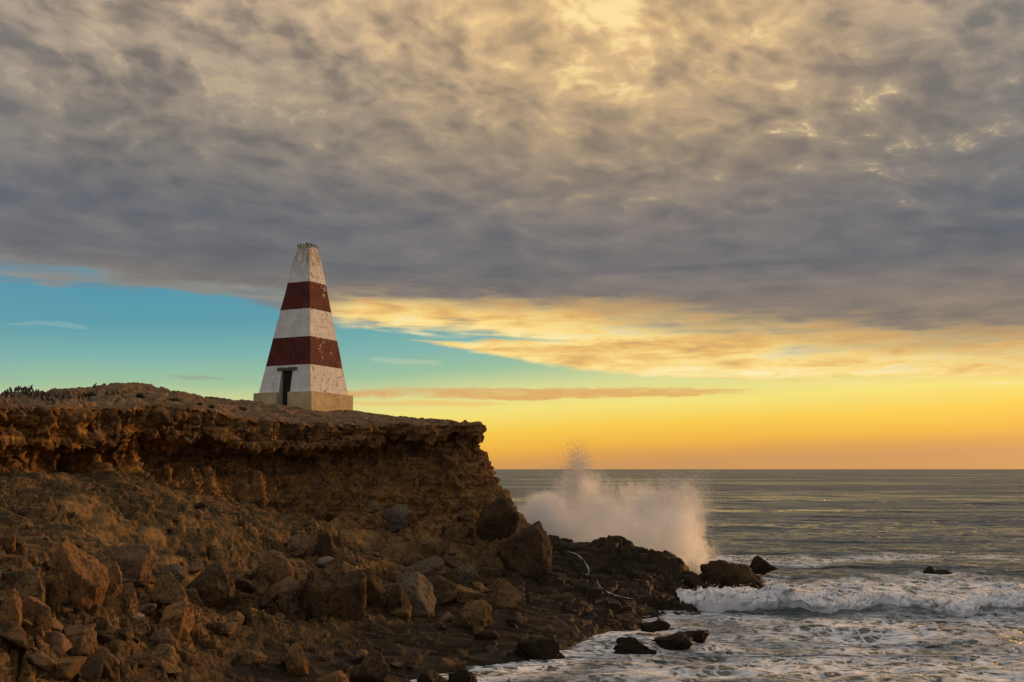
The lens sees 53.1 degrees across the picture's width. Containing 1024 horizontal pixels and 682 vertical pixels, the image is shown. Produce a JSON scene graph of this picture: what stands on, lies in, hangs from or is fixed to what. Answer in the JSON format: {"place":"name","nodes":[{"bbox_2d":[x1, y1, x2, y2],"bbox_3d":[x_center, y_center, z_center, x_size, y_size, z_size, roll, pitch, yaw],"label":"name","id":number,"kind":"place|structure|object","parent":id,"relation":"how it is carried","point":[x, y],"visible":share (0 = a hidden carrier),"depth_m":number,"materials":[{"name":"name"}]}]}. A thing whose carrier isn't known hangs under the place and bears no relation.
{"place":"outdoors","nodes":[
{"label":"outdoors","id":0,"kind":"place"},
{"bbox_2d":[0,382,525,539],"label":"cliff","id":1,"kind":"structure","parent":0,"point":[327,466],"depth_m":61.38,"materials":[{"name":"stone"}]},
{"bbox_2d":[253,244,352,410],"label":"obelisk","id":2,"kind":"object","parent":1,"relation":"on","point":[303,369],"visible":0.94,"depth_m":75.75,"materials":[{"name":"paint"}]},
{"bbox_2d":[283,371,291,405],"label":"door","id":3,"kind":"structure","parent":2,"relation":"in","point":[287,375],"depth_m":74.99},
{"bbox_2d":[367,501,384,513],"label":"boulder","id":4,"kind":"object","parent":1,"relation":"on","point":[370,504],"visible":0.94,"depth_m":64.96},
{"bbox_2d":[382,504,412,532],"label":"boulder","id":5,"kind":"object","parent":1,"relation":"on","point":[399,517],"visible":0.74,"depth_m":64.96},
{"bbox_2d":[441,522,466,543],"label":"boulder","id":6,"kind":"object","parent":1,"relation":"on","point":[455,532],"visible":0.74,"depth_m":65.45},
{"bbox_2d":[476,497,518,542],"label":"boulder","id":7,"kind":"object","parent":1,"relation":"on","point":[499,518],"visible":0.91,"depth_m":64.97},
{"bbox_2d":[0,467,700,681],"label":"terrain","id":8,"kind":"structure","parent":0,"point":[567,603],"depth_m":45.07,"materials":[{"name":"stone"}]},
{"bbox_2d":[0,527,16,552],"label":"boulder","id":9,"kind":"object","parent":8,"relation":"on","point":[8,538],"visible":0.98,"depth_m":32.87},
{"bbox_2d":[0,588,21,625],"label":"boulder","id":10,"kind":"object","parent":8,"relation":"on","point":[11,607],"visible":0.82,"depth_m":25.67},
{"bbox_2d":[1,570,25,586],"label":"stone","id":11,"kind":"object","parent":8,"relation":"on","point":[12,577],"visible":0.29,"depth_m":30.02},
{"bbox_2d":[0,620,29,650],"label":"stone","id":12,"kind":"object","parent":8,"relation":"on","point":[12,633],"visible":1,"depth_m":25.23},
{"bbox_2d":[15,538,25,546],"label":"boulder","id":13,"kind":"object","parent":8,"relation":"on","point":[20,541],"visible":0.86,"depth_m":33.60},
{"bbox_2d":[21,618,33,627],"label":"stone","id":14,"kind":"object","parent":8,"relation":"on","point":[29,622],"visible":0.74,"depth_m":26.05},
{"bbox_2d":[12,566,45,603],"bbox_3d":[-13.929,7.199,29.474,0.968,1.381,0.932,3,-8,-24],"label":"boulder","id":15,"kind":"object","parent":8,"relation":"on","point":[31,583],"visible":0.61,"depth_m":29.36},
{"bbox_2d":[22,596,49,627],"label":"boulder","id":16,"kind":"object","parent":8,"relation":"on","point":[32,607],"visible":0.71,"depth_m":26.25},
{"bbox_2d":[33,623,44,640],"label":"boulder","id":17,"kind":"object","parent":8,"relation":"on","point":[39,630],"visible":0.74,"depth_m":26.27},
{"bbox_2d":[27,650,58,671],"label":"stone","id":18,"kind":"object","parent":8,"relation":"on","point":[40,659],"visible":1,"depth_m":25.15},
{"bbox_2d":[35,610,53,630],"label":"stone","id":19,"kind":"object","parent":8,"relation":"on","point":[45,619],"visible":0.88,"depth_m":26.37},
{"bbox_2d":[42,561,51,570],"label":"stone","id":20,"kind":"object","parent":8,"relation":"on","point":[46,565],"visible":0.58,"depth_m":33.26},
{"bbox_2d":[44,579,52,595],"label":"stone","id":21,"kind":"object","parent":8,"relation":"on","point":[48,583],"visible":0.37,"depth_m":30.00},
{"bbox_2d":[43,572,69,608],"bbox_3d":[-13.481,7.499,30.400,1.034,1.385,0.829,0,-7,0],"label":"boulder","id":22,"kind":"object","parent":8,"relation":"on","point":[59,590],"visible":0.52,"depth_m":30.11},
{"bbox_2d":[50,618,64,630],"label":"stone","id":23,"kind":"object","parent":8,"relation":"on","point":[57,625],"visible":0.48,"depth_m":27.17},
{"bbox_2d":[47,630,72,655],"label":"stone","id":24,"kind":"object","parent":8,"relation":"on","point":[59,643],"visible":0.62,"depth_m":26.46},
{"bbox_2d":[62,596,70,606],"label":"stone","id":25,"kind":"object","parent":8,"relation":"on","point":[67,602],"visible":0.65,"depth_m":30.12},
{"bbox_2d":[52,656,86,680],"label":"stone","id":26,"kind":"object","parent":8,"relation":"on","point":[67,668],"visible":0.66,"depth_m":25.60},
{"bbox_2d":[62,624,87,637],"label":"stone","id":27,"kind":"object","parent":8,"relation":"on","point":[69,631],"visible":0.69,"depth_m":27.39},
{"bbox_2d":[47,539,109,612],"bbox_3d":[-13.172,7.250,31.035,1.859,2.493,1.463,-5,-8,33],"label":"boulder","id":28,"kind":"object","parent":8,"relation":"on","point":[86,574],"visible":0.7,"depth_m":30.53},
{"bbox_2d":[65,630,96,656],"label":"stone","id":29,"kind":"object","parent":8,"relation":"on","point":[84,645],"visible":0.61,"depth_m":27.24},
{"bbox_2d":[83,623,95,629],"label":"stone","id":30,"kind":"object","parent":8,"relation":"on","point":[90,627],"visible":0.31,"depth_m":28.64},
{"bbox_2d":[80,656,103,681],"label":"stone","id":31,"kind":"object","parent":8,"relation":"on","point":[91,670],"visible":0.77,"depth_m":26.67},
{"bbox_2d":[85,652,117,668],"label":"stone","id":32,"kind":"object","parent":8,"relation":"on","point":[111,660],"visible":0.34,"depth_m":27.66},
{"bbox_2d":[88,657,114,681],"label":"stone","id":33,"kind":"object","parent":8,"relation":"on","point":[107,671],"visible":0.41,"depth_m":27.27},
{"bbox_2d":[93,646,109,653],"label":"stone","id":34,"kind":"object","parent":8,"relation":"on","point":[99,649],"visible":0.34,"depth_m":27.64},
{"bbox_2d":[97,633,112,641],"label":"stone","id":35,"kind":"object","parent":8,"relation":"on","point":[102,637],"visible":1,"depth_m":29.09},
{"bbox_2d":[100,556,113,563],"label":"stone","id":36,"kind":"object","parent":8,"relation":"on","point":[110,559],"visible":0.27,"depth_m":36.37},
{"bbox_2d":[101,561,122,594],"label":"boulder","id":37,"kind":"object","parent":8,"relation":"on","point":[115,578],"visible":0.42,"depth_m":32.60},
{"bbox_2d":[115,628,129,640],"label":"stone","id":38,"kind":"object","parent":8,"relation":"on","point":[123,634],"visible":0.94,"depth_m":29.51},
{"bbox_2d":[119,582,138,613],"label":"boulder","id":39,"kind":"object","parent":8,"relation":"on","point":[128,598],"visible":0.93,"depth_m":32.22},
{"bbox_2d":[113,543,157,589],"bbox_3d":[-13.439,8.209,36.395,1.491,1.998,1.196,0,-7,0],"label":"boulder","id":40,"kind":"object","parent":8,"relation":"on","point":[136,562],"visible":0.84,"depth_m":36.06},
{"bbox_2d":[131,612,144,618],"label":"boulder","id":41,"kind":"object","parent":8,"relation":"on","point":[137,615],"visible":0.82,"depth_m":32.22,"materials":[{"name":"stone"}]},
{"bbox_2d":[134,577,149,586],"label":"stone","id":42,"kind":"object","parent":8,"relation":"on","point":[142,583],"visible":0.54,"depth_m":35.99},
{"bbox_2d":[130,651,154,666],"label":"stone","id":43,"kind":"object","parent":8,"relation":"on","point":[143,659],"visible":0.91,"depth_m":29.06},
{"bbox_2d":[137,594,150,603],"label":"stone","id":44,"kind":"object","parent":8,"relation":"on","point":[145,598],"visible":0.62,"depth_m":34.72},
{"bbox_2d":[140,603,156,615],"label":"stone","id":45,"kind":"object","parent":8,"relation":"on","point":[147,609],"visible":0.92,"depth_m":34.32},
{"bbox_2d":[149,627,174,645],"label":"boulder","id":46,"kind":"object","parent":8,"relation":"on","point":[163,636],"visible":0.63,"depth_m":31.74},
{"bbox_2d":[152,644,177,664],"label":"stone","id":47,"kind":"object","parent":8,"relation":"on","point":[167,652],"visible":0.48,"depth_m":31.05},
{"bbox_2d":[154,659,181,672],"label":"stone","id":48,"kind":"object","parent":8,"relation":"on","point":[166,666],"visible":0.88,"depth_m":29.82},
{"bbox_2d":[151,571,186,607],"bbox_3d":[-11.820,8.715,35.312,1.289,1.564,0.883,2,-7,-15],"label":"boulder","id":49,"kind":"object","parent":8,"relation":"on","point":[168,588],"visible":0.66,"depth_m":35.11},
{"bbox_2d":[161,563,185,582],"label":"boulder","id":50,"kind":"object","parent":8,"relation":"on","point":[178,571],"visible":0.59,"depth_m":39.07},
{"bbox_2d":[158,601,193,641],"bbox_3d":[-11.056,9.242,33.466,1.202,1.408,0.964,0,-7,0],"label":"boulder","id":51,"kind":"object","parent":8,"relation":"on","point":[176,619],"visible":0.7,"depth_m":33.24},
{"bbox_2d":[182,627,189,641],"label":"boulder","id":52,"kind":"object","parent":8,"relation":"on","point":[186,633],"visible":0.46,"depth_m":33.34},
{"bbox_2d":[185,588,199,603],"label":"stone","id":53,"kind":"object","parent":8,"relation":"on","point":[193,594],"visible":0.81,"depth_m":38.54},
{"bbox_2d":[189,562,203,572],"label":"stone","id":54,"kind":"object","parent":8,"relation":"on","point":[195,567],"visible":1,"depth_m":40.59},
{"bbox_2d":[187,563,234,607],"bbox_3d":[-11.639,9.551,39.389,1.895,2.021,1.519,0,-7,0],"label":"boulder","id":55,"kind":"object","parent":8,"relation":"on","point":[213,584],"visible":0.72,"depth_m":38.95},
{"bbox_2d":[206,622,223,633],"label":"stone","id":56,"kind":"object","parent":8,"relation":"on","point":[216,627],"visible":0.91,"depth_m":36.15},
{"bbox_2d":[223,621,237,634],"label":"stone","id":57,"kind":"object","parent":8,"relation":"on","point":[230,626],"visible":0.88,"depth_m":36.79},
{"bbox_2d":[224,611,244,624],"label":"stone","id":58,"kind":"object","parent":8,"relation":"on","point":[236,616],"visible":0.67,"depth_m":38.98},
{"bbox_2d":[221,590,252,623],"bbox_3d":[-10.948,10.322,39.934,1.575,1.529,1.052,2,-8,-19],"label":"boulder","id":59,"kind":"object","parent":8,"relation":"on","point":[241,602],"visible":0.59,"depth_m":39.61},
{"bbox_2d":[234,578,255,592],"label":"stone","id":60,"kind":"object","parent":8,"relation":"on","point":[244,585],"visible":0.98,"depth_m":42.55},
{"bbox_2d":[245,570,254,577],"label":"stone","id":61,"kind":"object","parent":8,"relation":"on","point":[249,573],"visible":1,"depth_m":44.03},
{"bbox_2d":[236,649,266,665],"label":"boulder","id":62,"kind":"object","parent":8,"relation":"on","point":[252,657],"visible":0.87,"depth_m":35.26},
{"bbox_2d":[257,591,278,607],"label":"stone","id":63,"kind":"object","parent":8,"relation":"on","point":[269,597],"visible":1,"depth_m":42.57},
{"bbox_2d":[256,550,294,583],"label":"boulder","id":64,"kind":"object","parent":8,"relation":"on","point":[273,566],"visible":0.59,"depth_m":43.89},
{"bbox_2d":[273,498,286,506],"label":"stone","id":65,"kind":"object","parent":8,"relation":"on","point":[279,503],"visible":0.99,"depth_m":60.83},
{"bbox_2d":[275,612,285,619],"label":"stone","id":66,"kind":"object","parent":8,"relation":"on","point":[278,615],"visible":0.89,"depth_m":41.95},
{"bbox_2d":[268,575,299,604],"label":"boulder","id":67,"kind":"object","parent":8,"relation":"on","point":[286,588],"visible":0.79,"depth_m":43.26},
{"bbox_2d":[288,607,299,613],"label":"stone","id":68,"kind":"object","parent":8,"relation":"on","point":[295,610],"visible":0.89,"depth_m":42.87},
{"bbox_2d":[285,643,308,674],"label":"boulder","id":69,"kind":"object","parent":8,"relation":"on","point":[295,662],"visible":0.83,"depth_m":35.39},
{"bbox_2d":[290,547,304,557],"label":"stone","id":70,"kind":"object","parent":8,"relation":"on","point":[298,553],"visible":1,"depth_m":51.80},
{"bbox_2d":[285,534,316,555],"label":"boulder","id":71,"kind":"object","parent":8,"relation":"on","point":[308,543],"visible":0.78,"depth_m":52.47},
{"bbox_2d":[294,568,307,584],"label":"boulder","id":72,"kind":"object","parent":8,"relation":"on","point":[299,574],"visible":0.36,"depth_m":47.03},
{"bbox_2d":[312,532,333,556],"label":"boulder","id":73,"kind":"object","parent":8,"relation":"on","point":[324,547],"visible":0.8,"depth_m":52.88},
{"bbox_2d":[315,556,333,566],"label":"boulder","id":74,"kind":"object","parent":8,"relation":"on","point":[321,561],"visible":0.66,"depth_m":52.19,"materials":[{"name":"stone"}]},
{"bbox_2d":[325,651,332,658],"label":"stone","id":75,"kind":"object","parent":8,"relation":"on","point":[328,654],"visible":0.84,"depth_m":38.40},
{"bbox_2d":[314,670,348,681],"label":"boulder","id":76,"kind":"object","parent":8,"relation":"on","point":[337,676],"visible":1,"depth_m":33.96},
{"bbox_2d":[299,569,366,620],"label":"boulder","id":77,"kind":"object","parent":8,"relation":"on","point":[334,593],"visible":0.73,"depth_m":43.81,"materials":[{"name":"stone"}]},
{"bbox_2d":[334,661,351,672],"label":"stone","id":78,"kind":"object","parent":8,"relation":"on","point":[343,667],"visible":0.67,"depth_m":37.31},
{"bbox_2d":[350,654,366,663],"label":"stone","id":79,"kind":"object","parent":8,"relation":"on","point":[358,659],"visible":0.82,"depth_m":38.89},
{"bbox_2d":[356,649,367,656],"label":"stone","id":80,"kind":"object","parent":8,"relation":"on","point":[362,651],"visible":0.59,"depth_m":39.21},
{"bbox_2d":[348,568,387,609],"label":"boulder","id":81,"kind":"object","parent":8,"relation":"on","point":[376,596],"visible":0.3,"depth_m":46.57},
{"bbox_2d":[349,649,389,681],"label":"boulder","id":82,"kind":"object","parent":8,"relation":"on","point":[372,666],"visible":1,"depth_m":36.08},
{"bbox_2d":[383,583,395,593],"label":"stone","id":83,"kind":"object","parent":8,"relation":"on","point":[388,587],"visible":0.44,"depth_m":51.29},
{"bbox_2d":[390,662,401,667],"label":"stone","id":84,"kind":"object","parent":8,"relation":"on","point":[395,664],"visible":1,"depth_m":39.43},
{"bbox_2d":[386,585,411,618],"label":"boulder","id":85,"kind":"object","parent":8,"relation":"on","point":[398,597],"visible":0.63,"depth_m":46.89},
{"bbox_2d":[391,605,411,618],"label":"stone","id":86,"kind":"object","parent":8,"relation":"on","point":[403,612],"visible":0.85,"depth_m":46.68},
{"bbox_2d":[404,557,417,566],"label":"stone","id":87,"kind":"object","parent":8,"relation":"on","point":[411,562],"visible":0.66,"depth_m":58.75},
{"bbox_2d":[395,572,435,618],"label":"boulder","id":88,"kind":"object","parent":8,"relation":"on","point":[417,588],"visible":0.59,"depth_m":48.31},
{"bbox_2d":[413,554,424,561],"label":"stone","id":89,"kind":"object","parent":8,"relation":"on","point":[419,557],"visible":0.38,"depth_m":60.42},
{"bbox_2d":[401,556,444,576],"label":"boulder","id":90,"kind":"object","parent":8,"relation":"on","point":[431,566],"visible":0.69,"depth_m":55.32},
{"bbox_2d":[416,669,446,681],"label":"boulder","id":91,"kind":"object","parent":8,"relation":"on","point":[430,675],"visible":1,"depth_m":37.01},
{"bbox_2d":[420,538,444,556],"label":"boulder","id":92,"kind":"object","parent":8,"relation":"on","point":[433,546],"visible":0.85,"depth_m":61.83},
{"bbox_2d":[426,575,456,605],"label":"boulder","id":93,"kind":"object","parent":8,"relation":"on","point":[444,591],"visible":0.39,"depth_m":50.94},
{"bbox_2d":[439,612,453,621],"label":"stone","id":94,"kind":"object","parent":8,"relation":"on","point":[447,617],"visible":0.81,"depth_m":48.00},
{"bbox_2d":[439,658,454,669],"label":"stone","id":95,"kind":"object","parent":8,"relation":"on","point":[446,664],"visible":1,"depth_m":40.07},
{"bbox_2d":[444,556,459,568],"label":"stone","id":96,"kind":"object","parent":8,"relation":"on","point":[451,562],"visible":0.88,"depth_m":60.17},
{"bbox_2d":[447,668,476,681],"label":"boulder","id":97,"kind":"object","parent":8,"relation":"on","point":[462,675],"visible":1,"depth_m":36.44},
{"bbox_2d":[457,515,468,521],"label":"stone","id":98,"kind":"object","parent":8,"relation":"on","point":[461,518],"visible":1,"depth_m":67.13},
{"bbox_2d":[453,584,482,603],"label":"boulder","id":99,"kind":"object","parent":8,"relation":"on","point":[465,594],"visible":0.65,"depth_m":51.97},
{"bbox_2d":[457,563,478,583],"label":"boulder","id":100,"kind":"object","parent":8,"relation":"on","point":[467,573],"visible":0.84,"depth_m":56.74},
{"bbox_2d":[459,599,491,629],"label":"boulder","id":101,"kind":"object","parent":8,"relation":"on","point":[473,613],"visible":0.84,"depth_m":47.54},
{"bbox_2d":[470,578,486,585],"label":"stone","id":102,"kind":"object","parent":8,"relation":"on","point":[482,581],"visible":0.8,"depth_m":56.55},
{"bbox_2d":[472,626,484,633],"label":"stone","id":103,"kind":"object","parent":8,"relation":"on","point":[476,629],"visible":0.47,"depth_m":46.90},
{"bbox_2d":[472,582,487,593],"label":"stone","id":104,"kind":"object","parent":8,"relation":"on","point":[478,586],"visible":0.74,"depth_m":54.98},
{"bbox_2d":[473,630,498,639],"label":"stone","id":105,"kind":"object","parent":8,"relation":"on","point":[488,634],"visible":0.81,"depth_m":44.31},
{"bbox_2d":[489,578,524,608],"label":"boulder","id":106,"kind":"object","parent":8,"relation":"on","point":[506,594],"visible":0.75,"depth_m":52.32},
{"bbox_2d":[515,616,526,623],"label":"stone","id":107,"kind":"object","parent":8,"relation":"on","point":[521,619],"visible":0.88,"depth_m":48.82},
{"bbox_2d":[496,521,552,578],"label":"boulder","id":108,"kind":"object","parent":8,"relation":"on","point":[526,552],"visible":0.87,"depth_m":59.80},
{"bbox_2d":[515,637,565,659],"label":"boulder","id":109,"kind":"object","parent":8,"relation":"on","point":[535,648],"visible":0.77,"depth_m":42.77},
{"bbox_2d":[0,0,1023,468],"label":"sky","id":110,"kind":"structure","parent":0,"point":[751,234],"materials":[{"name":"grey"}]},
{"bbox_2d":[410,469,1023,681],"bbox_3d":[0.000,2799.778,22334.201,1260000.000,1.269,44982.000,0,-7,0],"label":"sea","id":111,"kind":"structure","parent":0,"point":[848,531],"depth_m":91.02,"materials":[{"name":"liquid"}]},
{"bbox_2d":[502,438,727,571],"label":"sea spray","id":112,"kind":"object","parent":111,"relation":"on","point":[581,494],"visible":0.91,"depth_m":74.83,"materials":[{"name":"white"}]},
{"bbox_2d":[613,637,656,654],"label":"sea rock","id":113,"kind":"object","parent":111,"relation":"in","point":[628,645],"visible":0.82,"depth_m":44.75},
{"bbox_2d":[639,620,670,632],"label":"sea rock","id":114,"kind":"object","parent":111,"relation":"in","point":[657,625],"visible":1,"depth_m":49.95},
{"bbox_2d":[652,632,693,649],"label":"sea rock","id":115,"kind":"object","parent":111,"relation":"in","point":[679,640],"visible":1,"depth_m":46.04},
{"bbox_2d":[683,571,705,590],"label":"sea rock","id":116,"kind":"object","parent":111,"relation":"in","point":[692,580],"visible":0.36,"depth_m":63.74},
{"bbox_2d":[683,630,709,642],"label":"sea rock","id":117,"kind":"object","parent":111,"relation":"in","point":[699,636],"visible":0.69,"depth_m":47.37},
{"bbox_2d":[698,560,765,589],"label":"sea rock","id":118,"kind":"object","parent":111,"relation":"in","point":[723,573],"visible":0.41,"depth_m":65.75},
{"bbox_2d":[750,555,777,574],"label":"sea rock","id":119,"kind":"object","parent":111,"relation":"in","point":[760,565],"visible":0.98,"depth_m":75.54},
{"bbox_2d":[675,579,1023,617],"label":"breaking wave","id":120,"kind":"object","parent":111,"relation":"on","point":[725,598],"visible":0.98,"depth_m":58.77,"materials":[{"name":"white liquid"}]},
{"bbox_2d":[923,566,952,574],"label":"sea rock","id":121,"kind":"object","parent":111,"relation":"in","point":[929,570],"visible":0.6,"depth_m":77.01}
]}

